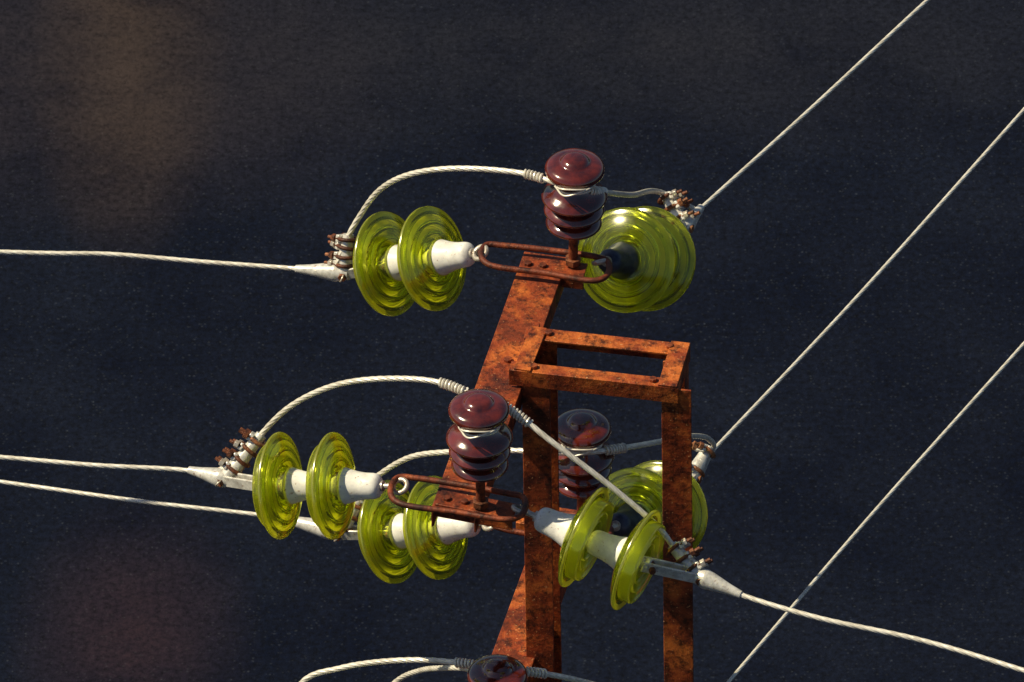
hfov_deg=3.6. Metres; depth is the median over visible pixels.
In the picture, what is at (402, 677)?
jumper wire
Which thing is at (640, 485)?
glass insulator string
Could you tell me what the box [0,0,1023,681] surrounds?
asphalt ground
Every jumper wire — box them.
[259,375,672,545]
[299,657,592,681]
[334,165,694,264]
[361,433,715,500]
[392,665,467,681]
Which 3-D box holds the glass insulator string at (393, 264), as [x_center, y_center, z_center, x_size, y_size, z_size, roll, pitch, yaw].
[-0.292,-0.213,40.412,0.534,0.303,0.265,19,42,22]
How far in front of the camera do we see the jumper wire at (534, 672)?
39.99 m
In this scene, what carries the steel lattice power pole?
on the asphalt ground
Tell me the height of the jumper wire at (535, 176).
0.511 m
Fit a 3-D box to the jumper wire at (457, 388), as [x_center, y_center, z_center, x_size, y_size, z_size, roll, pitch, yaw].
[-0.092,0.276,39.485,1.247,0.406,0.079,14,40,17]
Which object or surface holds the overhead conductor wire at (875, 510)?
attached to the glass insulator string
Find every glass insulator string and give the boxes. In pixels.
[187,427,408,539]
[294,206,488,315]
[295,476,493,583]
[511,487,742,609]
[578,189,704,312]
[607,441,715,559]
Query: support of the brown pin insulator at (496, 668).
attached to the steel lattice power pole
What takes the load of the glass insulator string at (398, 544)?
attached to the steel lattice power pole
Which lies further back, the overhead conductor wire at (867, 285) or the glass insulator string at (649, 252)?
the overhead conductor wire at (867, 285)
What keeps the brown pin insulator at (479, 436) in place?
attached to the steel lattice power pole
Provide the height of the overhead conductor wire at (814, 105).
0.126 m
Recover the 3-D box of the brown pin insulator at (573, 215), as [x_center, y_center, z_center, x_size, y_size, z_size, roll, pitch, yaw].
[0.155,-0.308,40.142,0.165,0.379,0.166,0,38,0]
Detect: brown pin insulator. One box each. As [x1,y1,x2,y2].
[446,389,512,509]
[467,654,527,681]
[541,148,606,267]
[558,408,613,510]
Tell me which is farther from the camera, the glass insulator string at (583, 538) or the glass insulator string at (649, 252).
the glass insulator string at (649, 252)
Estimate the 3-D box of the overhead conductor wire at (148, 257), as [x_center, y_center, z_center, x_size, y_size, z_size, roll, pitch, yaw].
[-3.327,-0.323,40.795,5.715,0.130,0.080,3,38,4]
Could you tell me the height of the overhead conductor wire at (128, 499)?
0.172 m
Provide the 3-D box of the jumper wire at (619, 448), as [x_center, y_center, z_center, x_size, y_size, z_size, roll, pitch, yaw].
[0.121,0.338,40.888,1.001,0.481,0.429,-12,40,-15]
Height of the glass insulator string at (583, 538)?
0.286 m
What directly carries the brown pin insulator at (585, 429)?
attached to the steel lattice power pole
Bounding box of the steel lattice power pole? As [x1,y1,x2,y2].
[387,241,693,681]
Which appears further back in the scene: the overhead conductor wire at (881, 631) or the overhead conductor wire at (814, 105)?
the overhead conductor wire at (814, 105)
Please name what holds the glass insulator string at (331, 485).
attached to the steel lattice power pole
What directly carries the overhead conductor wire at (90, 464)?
attached to the glass insulator string at (331, 485)
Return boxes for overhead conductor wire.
[0,250,315,270]
[0,455,187,472]
[0,480,256,516]
[702,0,929,207]
[714,107,1023,451]
[726,342,1023,681]
[740,592,1023,672]

